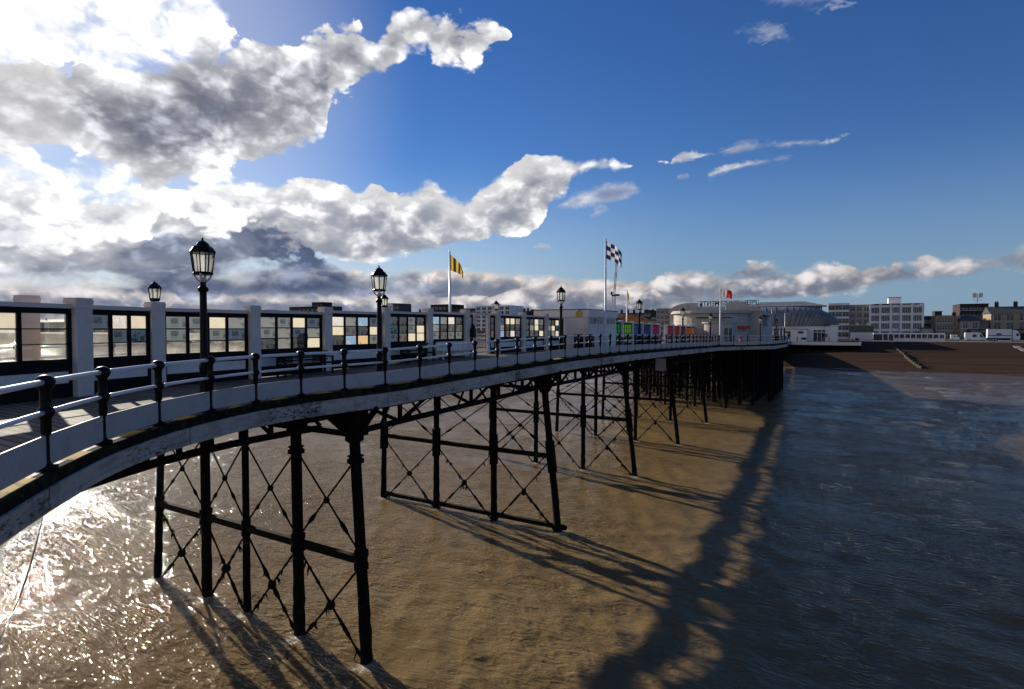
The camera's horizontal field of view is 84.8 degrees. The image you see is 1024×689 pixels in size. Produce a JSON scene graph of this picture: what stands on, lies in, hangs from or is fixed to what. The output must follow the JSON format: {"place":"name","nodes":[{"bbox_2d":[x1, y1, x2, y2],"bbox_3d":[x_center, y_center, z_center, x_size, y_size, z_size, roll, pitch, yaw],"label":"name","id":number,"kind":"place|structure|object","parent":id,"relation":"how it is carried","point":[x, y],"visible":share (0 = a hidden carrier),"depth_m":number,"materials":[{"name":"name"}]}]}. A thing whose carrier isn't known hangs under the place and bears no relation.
{"place":"outdoors","nodes":[
{"label":"outdoors","id":0,"kind":"place"},
{"bbox_2d":[0,343,1023,688],"bbox_3d":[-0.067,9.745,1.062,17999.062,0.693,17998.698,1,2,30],"label":"sea","id":1,"kind":"structure","parent":0,"point":[830,529],"depth_m":24.04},
{"bbox_2d":[153,406,378,664],"bbox_3d":[-9.191,6.277,19.415,12.295,9.273,2.590,1,2,30],"label":"pile trestle","id":2,"kind":"object","parent":1,"relation":"in","point":[352,428],"visible":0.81,"depth_m":18.00,"materials":[{"name":"metal"}]},
{"bbox_2d":[0,342,791,544],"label":"pier","id":3,"kind":"structure","parent":2,"relation":"on","point":[25,502],"depth_m":14.09,"materials":[{"name":"white wood"}]},
{"bbox_2d":[0,518,42,639],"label":"rope","id":4,"kind":"object","parent":3,"relation":"hanging from","point":[25,578],"visible":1,"depth_m":6.96,"materials":[{"name":"beige fabric fibre"}]},
{"bbox_2d":[12,295,40,360],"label":"screen pillar","id":5,"kind":"structure","parent":3,"relation":"on","point":[31,336],"depth_m":14.52,"materials":[{"name":"paint"}]},
{"bbox_2d":[0,301,72,404],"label":"wind screen","id":6,"kind":"object","parent":3,"relation":"on","point":[19,370],"visible":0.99,"depth_m":13.42,"materials":[{"name":"paint"}]},
{"bbox_2d":[62,297,93,396],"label":"screen pillar","id":7,"kind":"structure","parent":3,"relation":"on","point":[82,333],"depth_m":14.45,"materials":[{"name":"paint"}]},
{"bbox_2d":[93,305,150,393],"bbox_3d":[-10.953,0.119,15.669,0.150,2.370,1.834,0,2,16],"label":"wind screen","id":8,"kind":"object","parent":3,"relation":"on","point":[129,326],"visible":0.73,"depth_m":15.78,"materials":[{"name":"paint"}]},
{"bbox_2d":[143,302,165,386],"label":"screen pillar","id":9,"kind":"structure","parent":3,"relation":"on","point":[157,333],"depth_m":16.60,"materials":[{"name":"paint"}]},
{"bbox_2d":[147,280,161,301],"bbox_3d":[-10.640,-1.597,16.694,0.350,0.632,0.350,-1,2,-37],"label":"pillar lantern","id":10,"kind":"object","parent":9,"relation":"on","point":[154,285],"visible":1,"depth_m":16.62,"materials":[{"name":"black paint"}]},
{"bbox_2d":[189,237,215,411],"bbox_3d":[-6.513,-0.423,11.843,0.474,3.666,0.474,0,2,7],"label":"street lamp","id":11,"kind":"object","parent":3,"relation":"on","point":[202,247],"visible":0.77,"depth_m":11.78,"materials":[{"name":"metal"}]},
{"bbox_2d":[165,308,248,385],"bbox_3d":[-9.841,0.044,18.143,0.150,2.370,2.830,1,2,30],"label":"wind screen","id":12,"kind":"object","parent":3,"relation":"on","point":[226,326],"visible":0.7,"depth_m":18.20,"materials":[{"name":"glass"}]},
{"bbox_2d":[0,333,485,359],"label":"bench","id":13,"kind":"object","parent":3,"relation":"on","point":[223,346],"visible":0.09,"depth_m":23.16,"materials":[{"name":"black paint"}]},
{"bbox_2d":[243,305,261,378],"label":"screen pillar","id":14,"kind":"structure","parent":3,"relation":"on","point":[254,328],"depth_m":19.38,"materials":[{"name":"paint"}]},
{"bbox_2d":[261,310,322,376],"bbox_3d":[-8.235,-0.070,20.944,0.150,2.370,2.830,1,2,30],"label":"wind screen","id":15,"kind":"object","parent":3,"relation":"on","point":[288,331],"visible":0.76,"depth_m":20.85,"materials":[{"name":"glass"}]},
{"bbox_2d":[276,350,334,376],"bbox_3d":[-7.621,0.688,20.767,0.500,0.872,2.300,1,2,30],"label":"bench","id":16,"kind":"object","parent":3,"relation":"on","point":[286,360],"visible":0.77,"depth_m":20.63,"materials":[{"name":"black paint"}]},
{"bbox_2d":[317,307,332,370],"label":"screen pillar","id":17,"kind":"structure","parent":3,"relation":"on","point":[327,331],"depth_m":22.18,"materials":[{"name":"paint"}]},
{"bbox_2d":[332,310,382,368],"bbox_3d":[-6.585,-0.220,23.798,0.150,2.370,2.970,1,2,30],"label":"wind screen","id":18,"kind":"object","parent":3,"relation":"on","point":[354,330],"visible":0.67,"depth_m":23.68,"materials":[{"name":"glass"}]},
{"bbox_2d":[0,334,718,490],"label":"railing","id":19,"kind":"object","parent":3,"relation":"on","point":[47,449],"visible":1,"depth_m":11.45,"materials":[{"name":"metal"}]},
{"bbox_2d":[370,266,387,384],"bbox_3d":[-4.066,-0.588,17.187,0.474,3.666,0.474,0,2,7],"label":"street lamp","id":20,"kind":"object","parent":3,"relation":"on","point":[378,272],"visible":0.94,"depth_m":17.12,"materials":[{"name":"metal"}]},
{"bbox_2d":[382,307,390,363],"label":"screen pillar","id":21,"kind":"structure","parent":3,"relation":"on","point":[386,328],"depth_m":25.10,"materials":[{"name":"paint"}]},
{"bbox_2d":[390,311,425,362],"bbox_3d":[-4.967,-0.368,26.597,0.150,2.370,2.700,1,2,30],"label":"wind screen","id":22,"kind":"object","parent":3,"relation":"on","point":[408,327],"visible":0.74,"depth_m":26.54,"materials":[{"name":"glass"}]},
{"bbox_2d":[400,343,434,362],"bbox_3d":[-4.421,0.389,26.303,0.500,0.872,2.000,1,2,30],"label":"bench","id":23,"kind":"object","parent":3,"relation":"on","point":[407,351],"visible":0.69,"depth_m":26.09,"materials":[{"name":"black paint"}]},
{"bbox_2d":[422,308,433,359],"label":"screen pillar","id":24,"kind":"structure","parent":3,"relation":"on","point":[429,324],"depth_m":27.75,"materials":[{"name":"paint"}]},
{"bbox_2d":[433,312,463,358],"bbox_3d":[-3.380,-0.500,29.344,0.150,2.370,2.850,1,2,30],"label":"wind screen","id":25,"kind":"object","parent":3,"relation":"on","point":[448,326],"visible":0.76,"depth_m":29.29,"materials":[{"name":"glass"}]},
{"bbox_2d":[449,251,450,311],"bbox_3d":[-4.269,-3.024,38.537,0.300,6.821,0.300,1,2,30],"label":"flagpole","id":26,"kind":"object","parent":3,"relation":"on","point":[449,284],"visible":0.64,"depth_m":38.46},
{"bbox_2d":[450,255,462,277],"bbox_3d":[-3.780,-5.297,38.470,0.883,1.753,0.156,0,2,5],"label":"flag","id":27,"kind":"object","parent":26,"relation":"attached to","point":[455,266],"visible":1,"depth_m":38.44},
{"bbox_2d":[435,341,472,359],"bbox_3d":[-2.910,0.275,28.719,0.500,0.860,2.700,1,2,30],"label":"bench","id":28,"kind":"object","parent":3,"relation":"on","point":[455,349],"visible":0.78,"depth_m":28.84,"materials":[{"name":"white paint"}]},
{"bbox_2d":[460,309,470,355],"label":"screen pillar","id":29,"kind":"structure","parent":3,"relation":"on","point":[466,312],"depth_m":30.59,"materials":[{"name":"paint"}]},
{"bbox_2d":[470,324,475,337],"bbox_3d":[-2.149,-0.757,30.849,0.240,0.751,0.260,1,2,30],"label":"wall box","id":30,"kind":"object","parent":29,"relation":"attached to","point":[472,331],"visible":1,"depth_m":30.76,"materials":[{"name":"black paint"}]},
{"bbox_2d":[473,313,489,353],"bbox_3d":[-1.754,-0.617,32.156,0.180,2.370,1.610,1,2,30],"label":"gateway","id":31,"kind":"object","parent":3,"relation":"on","point":[487,327],"visible":0.76,"depth_m":32.64,"materials":[{"name":"paint"}]},
{"bbox_2d":[490,313,494,353],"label":"wind screen","id":32,"kind":"object","parent":3,"relation":"on","point":[492,329],"visible":0.84,"depth_m":33.17,"materials":[{"name":"paint"}]},
{"bbox_2d":[491,311,500,352],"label":"screen pillar","id":33,"kind":"structure","parent":3,"relation":"on","point":[497,324],"depth_m":33.40,"materials":[{"name":"paint"}]},
{"bbox_2d":[501,314,521,352],"bbox_3d":[-0.142,-0.698,34.948,0.150,2.370,2.800,1,2,30],"label":"wind screen","id":34,"kind":"object","parent":3,"relation":"on","point":[510,326],"visible":0.81,"depth_m":34.95,"materials":[{"name":"glass"}]},
{"bbox_2d":[518,312,526,351],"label":"screen pillar","id":35,"kind":"structure","parent":3,"relation":"on","point":[523,327],"depth_m":36.14,"materials":[{"name":"paint"}]},
{"bbox_2d":[526,315,544,350],"bbox_3d":[1.483,-0.765,37.762,0.150,2.370,2.900,1,2,30],"label":"wind screen","id":36,"kind":"object","parent":3,"relation":"on","point":[534,325],"visible":0.77,"depth_m":37.74,"materials":[{"name":"glass"}]},
{"bbox_2d":[541,314,548,349],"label":"screen pillar","id":37,"kind":"structure","parent":3,"relation":"on","point":[546,328],"depth_m":39.00,"materials":[{"name":"paint"}]},
{"bbox_2d":[549,317,563,349],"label":"wind screen","id":38,"kind":"object","parent":3,"relation":"on","point":[554,323],"visible":0.63,"depth_m":40.56,"materials":[{"name":"glass"}]},
{"bbox_2d":[556,287,565,357],"bbox_3d":[2.494,-1.158,28.538,0.474,3.666,0.474,0,2,7],"label":"street lamp","id":39,"kind":"object","parent":3,"relation":"on","point":[560,290],"visible":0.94,"depth_m":28.47,"materials":[{"name":"metal"}]},
{"bbox_2d":[534,309,617,348],"bbox_3d":[5.206,-1.117,44.843,4.600,3.400,6.380,1,2,30],"label":"kiosk","id":40,"kind":"object","parent":3,"relation":"on","point":[589,321],"visible":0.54,"depth_m":41.98,"materials":[{"name":"paint"}]},
{"bbox_2d":[563,318,583,347],"bbox_3d":[3.941,-0.838,42.039,3.100,2.200,0.028,1,2,30],"label":"door","id":41,"kind":"structure","parent":40,"relation":"in","point":[572,327],"depth_m":41.70,"materials":[{"name":"white paint"}]},
{"bbox_2d":[574,334,582,348],"bbox_3d":[4.703,-0.166,39.557,0.560,1.120,0.560,1,2,30],"label":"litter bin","id":42,"kind":"object","parent":3,"relation":"on","point":[580,340],"visible":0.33,"depth_m":39.38,"materials":[{"name":"metal"}]},
{"bbox_2d":[585,334,593,347],"bbox_3d":[5.523,-0.166,39.777,0.560,1.120,0.560,1,2,30],"label":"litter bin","id":43,"kind":"object","parent":3,"relation":"on","point":[591,344],"visible":0.37,"depth_m":39.64,"materials":[{"name":"metal"}]},
{"bbox_2d":[604,238,606,345],"bbox_3d":[7.150,-3.880,42.892,0.300,8.452,0.300,1,2,30],"label":"flagpole","id":44,"kind":"object","parent":3,"relation":"on","point":[605,329],"visible":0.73,"depth_m":42.88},
{"bbox_2d":[606,241,621,268],"bbox_3d":[7.768,-6.813,42.666,1.170,2.156,0.156,0,2,17],"label":"flag","id":45,"kind":"object","parent":44,"relation":"attached to","point":[613,253],"visible":1,"depth_m":42.62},
{"bbox_2d":[616,321,620,344],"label":"wind screen","id":46,"kind":"object","parent":3,"relation":"on","point":[618,327],"visible":0.28,"depth_m":52.38,"materials":[{"name":"glass"}]},
{"bbox_2d":[623,322,631,344],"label":"wind screen","id":47,"kind":"object","parent":3,"relation":"on","point":[627,327],"visible":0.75,"depth_m":54.70,"materials":[{"name":"glass"}]},
{"bbox_2d":[634,323,641,344],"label":"wind screen","id":48,"kind":"object","parent":3,"relation":"on","point":[636,328],"visible":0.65,"depth_m":57.17,"materials":[{"name":"glass"}]},
{"bbox_2d":[636,299,642,343],"bbox_3d":[9.054,-1.422,39.898,0.474,3.666,0.474,0,2,7],"label":"street lamp","id":49,"kind":"object","parent":3,"relation":"on","point":[639,301],"visible":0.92,"depth_m":39.83,"materials":[{"name":"metal"}]},
{"bbox_2d":[644,323,650,343],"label":"wind screen","id":50,"kind":"object","parent":3,"relation":"on","point":[646,328],"visible":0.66,"depth_m":60.09,"materials":[{"name":"glass"}]},
{"bbox_2d":[652,324,658,343],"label":"wind screen","id":51,"kind":"object","parent":3,"relation":"on","point":[655,328],"visible":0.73,"depth_m":63.19,"materials":[{"name":"glass"}]},
{"bbox_2d":[655,355,665,370],"bbox_3d":[11.404,1.420,43.009,0.800,1.200,0.040,1,2,30],"label":"hanging board","id":52,"kind":"object","parent":3,"relation":"hanging from","point":[660,364],"visible":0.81,"depth_m":43.00,"materials":[{"name":"black paint"}]},
{"bbox_2d":[668,325,672,342],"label":"wind screen","id":53,"kind":"object","parent":3,"relation":"on","point":[670,329],"visible":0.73,"depth_m":68.85,"materials":[{"name":"glass"}]},
{"bbox_2d":[680,308,685,342],"bbox_3d":[15.604,-1.575,51.243,0.474,3.666,0.474,0,2,7],"label":"street lamp","id":54,"kind":"object","parent":3,"relation":"on","point":[683,310],"visible":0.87,"depth_m":51.19,"materials":[{"name":"black metal"}]},
{"bbox_2d":[719,287,720,341],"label":"flagpole","id":55,"kind":"object","parent":3,"relation":"on","point":[720,317],"visible":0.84,"depth_m":75.38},
{"bbox_2d":[721,289,731,298],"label":"flag","id":56,"kind":"object","parent":55,"relation":"attached to","point":[726,293],"visible":1,"depth_m":75.02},
{"bbox_2d":[669,301,771,342],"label":"amusement hall","id":57,"kind":"structure","parent":3,"relation":"on","point":[738,318],"depth_m":80.06,"materials":[{"name":"stone"}]},
{"bbox_2d":[697,300,758,307],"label":"roof sign","id":58,"kind":"object","parent":57,"relation":"attached to","point":[708,302],"visible":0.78,"depth_m":84.22,"materials":[{"name":"metal"}]},
{"bbox_2d":[724,328,731,341],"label":"entrance door","id":59,"kind":"structure","parent":57,"relation":"in","point":[725,329],"depth_m":77.18,"materials":[{"name":"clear glass"}]},
{"bbox_2d":[719,335,786,344],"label":"railing","id":60,"kind":"object","parent":3,"relation":"on","point":[747,342],"visible":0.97,"depth_m":70.86,"materials":[{"name":"metal"}]},
{"bbox_2d":[380,370,566,531],"bbox_3d":[-2.824,5.857,30.211,12.584,9.528,2.590,1,2,30],"label":"pile trestle","id":61,"kind":"object","parent":1,"relation":"in","point":[545,382],"visible":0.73,"depth_m":29.03,"materials":[{"name":"metal"}]},
{"bbox_2d":[488,359,637,475],"bbox_3d":[3.118,5.574,40.517,12.570,9.517,2.590,1,2,30],"label":"pile trestle","id":62,"kind":"object","parent":1,"relation":"in","point":[625,368],"visible":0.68,"depth_m":39.23,"materials":[{"name":"metal"}]},
{"bbox_2d":[555,354,679,443],"bbox_3d":[9.060,5.357,50.825,12.553,9.380,2.590,1,2,30],"label":"pile trestle","id":63,"kind":"object","parent":1,"relation":"in","point":[635,397],"visible":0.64,"depth_m":49.63,"materials":[{"name":"metal"}]},
{"bbox_2d":[601,351,707,422],"bbox_3d":[15.173,5.148,61.382,12.582,9.209,2.590,1,2,30],"label":"pile trestle","id":64,"kind":"object","parent":1,"relation":"in","point":[699,357],"visible":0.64,"depth_m":60.20,"materials":[{"name":"metal"}]},
{"bbox_2d":[638,351,726,408],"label":"pile trestle","id":65,"kind":"object","parent":1,"relation":"in","point":[695,377],"visible":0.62,"depth_m":70.52,"materials":[{"name":"metal"}]},
{"bbox_2d":[626,350,754,404],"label":"pile trestle","id":66,"kind":"object","parent":1,"relation":"in","point":[739,374],"visible":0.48,"depth_m":74.74,"materials":[{"name":"metal"}]},
{"bbox_2d":[629,350,771,401],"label":"pile trestle","id":67,"kind":"object","parent":1,"relation":"in","point":[757,360],"visible":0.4,"depth_m":77.58,"materials":[{"name":"metal"}]},
{"bbox_2d":[632,349,774,398],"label":"pile trestle","id":68,"kind":"object","parent":1,"relation":"in","point":[760,371],"visible":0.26,"depth_m":80.43,"materials":[{"name":"metal"}]},
{"bbox_2d":[640,349,776,395],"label":"pile trestle","id":69,"kind":"object","parent":1,"relation":"in","point":[775,373],"visible":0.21,"depth_m":83.93,"materials":[{"name":"metal"}]},
{"bbox_2d":[652,348,779,393],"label":"pile trestle","id":70,"kind":"object","parent":1,"relation":"in","point":[766,357],"visible":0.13,"depth_m":86.52,"materials":[{"name":"metal"}]},
{"bbox_2d":[655,348,781,390],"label":"pile trestle","id":71,"kind":"object","parent":1,"relation":"in","point":[780,356],"visible":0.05,"depth_m":89.14,"materials":[{"name":"metal"}]},
{"bbox_2d":[688,348,783,388],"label":"pile trestle","id":72,"kind":"object","parent":1,"relation":"in","point":[782,364],"visible":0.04,"depth_m":92.59,"materials":[{"name":"metal"}]},
{"bbox_2d":[788,340,860,351],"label":"pavilion terrace","id":73,"kind":"structure","parent":1,"relation":"in","point":[848,343],"depth_m":169.50,"materials":[{"name":"white concrete"}]},
{"bbox_2d":[760,307,839,341],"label":"pavilion","id":74,"kind":"structure","parent":73,"relation":"on","point":[803,324],"depth_m":182.42,"materials":[{"name":"metal"}]},
{"bbox_2d":[814,330,824,340],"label":"glazed door","id":75,"kind":"structure","parent":74,"relation":"in","point":[815,334],"depth_m":180.99,"materials":[{"name":"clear glass"}]},
{"bbox_2d":[0,333,1023,375],"bbox_3d":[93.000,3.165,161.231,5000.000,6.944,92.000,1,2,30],"label":"beach","id":76,"kind":"structure","parent":0,"point":[971,357],"depth_m":154.92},
{"bbox_2d":[893,345,921,368],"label":"groyne","id":77,"kind":"object","parent":76,"relation":"on","point":[913,362],"visible":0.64,"depth_m":145.73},
{"bbox_2d":[0,330,1023,340],"bbox_3d":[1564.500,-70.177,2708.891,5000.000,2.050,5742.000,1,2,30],"label":"town ground","id":78,"kind":"structure","parent":0,"point":[7,331],"depth_m":516.45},
{"bbox_2d":[40,318,63,331],"bbox_3d":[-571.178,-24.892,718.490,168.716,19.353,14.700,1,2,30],"label":"terraced house","id":79,"kind":"structure","parent":78,"relation":"on","point":[54,323],"depth_m":724.79,"materials":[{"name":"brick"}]},
{"bbox_2d":[289,306,341,311],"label":"apartment block","id":80,"kind":"structure","parent":78,"relation":"on","point":[315,308],"depth_m":480.65,"materials":[{"name":"grey brick"}]},
{"bbox_2d":[312,302,331,305],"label":"apartment block","id":81,"kind":"structure","parent":80,"relation":"on","point":[321,303],"depth_m":484.36,"materials":[{"name":"grey brick"}]},
{"bbox_2d":[393,303,410,311],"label":"apartment block","id":82,"kind":"structure","parent":78,"relation":"on","point":[401,307],"depth_m":433.25,"materials":[{"name":"stone"}]},
{"bbox_2d":[431,304,463,311],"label":"office block","id":83,"kind":"structure","parent":78,"relation":"on","point":[440,308],"depth_m":400.71,"materials":[{"name":"brick"}]},
{"bbox_2d":[451,308,475,312],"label":"office block","id":84,"kind":"structure","parent":78,"relation":"on","point":[472,310],"depth_m":385.54,"materials":[{"name":"brick"}]},
{"bbox_2d":[475,305,523,329],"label":"apartment block","id":85,"kind":"structure","parent":78,"relation":"on","point":[503,309],"depth_m":343.59,"materials":[{"name":"white concrete"}]},
{"bbox_2d":[611,263,619,310],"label":"crane","id":86,"kind":"object","parent":78,"relation":"on","point":[613,300],"visible":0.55,"depth_m":359.24,"materials":[{"name":"white paint"}]},
{"bbox_2d":[618,313,650,322],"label":"arcade","id":87,"kind":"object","parent":78,"relation":"on","point":[632,317],"visible":0.26,"depth_m":269.45,"materials":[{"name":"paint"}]},
{"bbox_2d":[616,309,655,320],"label":"terraced house","id":88,"kind":"structure","parent":78,"relation":"on","point":[621,314],"depth_m":331.53,"materials":[{"name":"brick"}]},
{"bbox_2d":[644,310,655,319],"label":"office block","id":89,"kind":"structure","parent":78,"relation":"on","point":[648,314],"depth_m":316.14,"materials":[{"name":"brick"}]},
{"bbox_2d":[656,308,670,336],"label":"apartment block","id":90,"kind":"structure","parent":78,"relation":"on","point":[662,316],"depth_m":299.68,"materials":[{"name":"grey concrete"}]},
{"bbox_2d":[751,301,826,310],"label":"clerestory hall","id":91,"kind":"structure","parent":78,"relation":"on","point":[795,304],"depth_m":237.20,"materials":[{"name":"grey metal"}]},
{"bbox_2d":[828,303,849,338],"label":"apartment block","id":92,"kind":"structure","parent":78,"relation":"on","point":[839,312],"depth_m":248.04,"materials":[{"name":"white concrete"}]},
{"bbox_2d":[849,304,868,337],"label":"apartment block","id":93,"kind":"structure","parent":78,"relation":"on","point":[859,314],"depth_m":246.52,"materials":[{"name":"white concrete"}]},
{"bbox_2d":[849,323,874,339],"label":"promenade shelter","id":94,"kind":"object","parent":78,"relation":"on","point":[862,332],"visible":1,"depth_m":222.30,"materials":[{"name":"white paint"}]},
{"bbox_2d":[869,297,923,332],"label":"apartment block","id":95,"kind":"structure","parent":78,"relation":"on","point":[894,315],"depth_m":236.30,"materials":[{"name":"stone"}]},
{"bbox_2d":[920,326,932,332],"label":"terraced house","id":96,"kind":"structure","parent":78,"relation":"on","point":[925,329],"depth_m":226.55,"materials":[{"name":"stone"}]},
{"bbox_2d":[924,316,930,327],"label":"terraced house","id":97,"kind":"structure","parent":78,"relation":"on","point":[927,320],"depth_m":247.29,"materials":[{"name":"brick"}]},
{"bbox_2d":[931,315,953,338],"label":"terraced house","id":98,"kind":"structure","parent":78,"relation":"on","point":[941,323],"depth_m":226.93,"materials":[{"name":"beige brick"}]},
{"bbox_2d":[952,312,960,336],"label":"terraced house","id":99,"kind":"structure","parent":78,"relation":"on","point":[955,325],"depth_m":225.76,"materials":[{"name":"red brick"}]},
{"bbox_2d":[958,316,980,339],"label":"villa","id":100,"kind":"object","parent":78,"relation":"on","point":[968,322],"visible":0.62,"depth_m":222.13,"materials":[{"name":"stone"}]},
{"bbox_2d":[952,303,988,317],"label":"office block","id":101,"kind":"structure","parent":78,"relation":"on","point":[968,309],"depth_m":249.21,"materials":[{"name":"red brick"}]},
{"bbox_2d":[980,318,989,328],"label":"terraced house","id":102,"kind":"structure","parent":78,"relation":"on","point":[984,323],"depth_m":222.31,"materials":[{"name":"stone"}]},
{"bbox_2d":[967,329,1023,339],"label":"shop row","id":103,"kind":"object","parent":78,"relation":"on","point":[1020,331],"visible":0.3,"depth_m":214.03,"materials":[{"name":"brick"}]},
{"bbox_2d":[982,301,1023,328],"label":"terraced house","id":104,"kind":"structure","parent":78,"relation":"on","point":[996,316],"depth_m":218.18,"materials":[{"name":"stone"}]},
{"bbox_2d":[0,0,1023,329],"label":"sky","id":105,"kind":"structure","parent":0,"point":[854,152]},
{"bbox_2d":[41,333,1023,342],"bbox_3d":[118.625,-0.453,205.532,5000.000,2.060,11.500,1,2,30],"label":"promenade","id":106,"kind":"structure","parent":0,"point":[859,340],"depth_m":188.50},
{"bbox_2d":[190,334,1023,341],"bbox_3d":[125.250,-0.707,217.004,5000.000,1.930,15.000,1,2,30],"label":"road","id":107,"kind":"structure","parent":0,"point":[872,340],"depth_m":194.28,"materials":[{"name":"asphalt"}]},
{"bbox_2d":[873,333,944,340],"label":"promenade shelter","id":108,"kind":"object","parent":107,"relation":"on","point":[909,336],"visible":0.99,"depth_m":203.51,"materials":[{"name":"paint"}]},
{"bbox_2d":[964,332,985,340],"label":"van","id":109,"kind":"object","parent":107,"relation":"on","point":[969,336],"visible":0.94,"depth_m":190.57,"materials":[{"name":"white paint"}]},
{"bbox_2d":[986,329,1019,341],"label":"lorry","id":110,"kind":"object","parent":107,"relation":"on","point":[996,334],"visible":1,"depth_m":187.75,"materials":[{"name":"white paint"}]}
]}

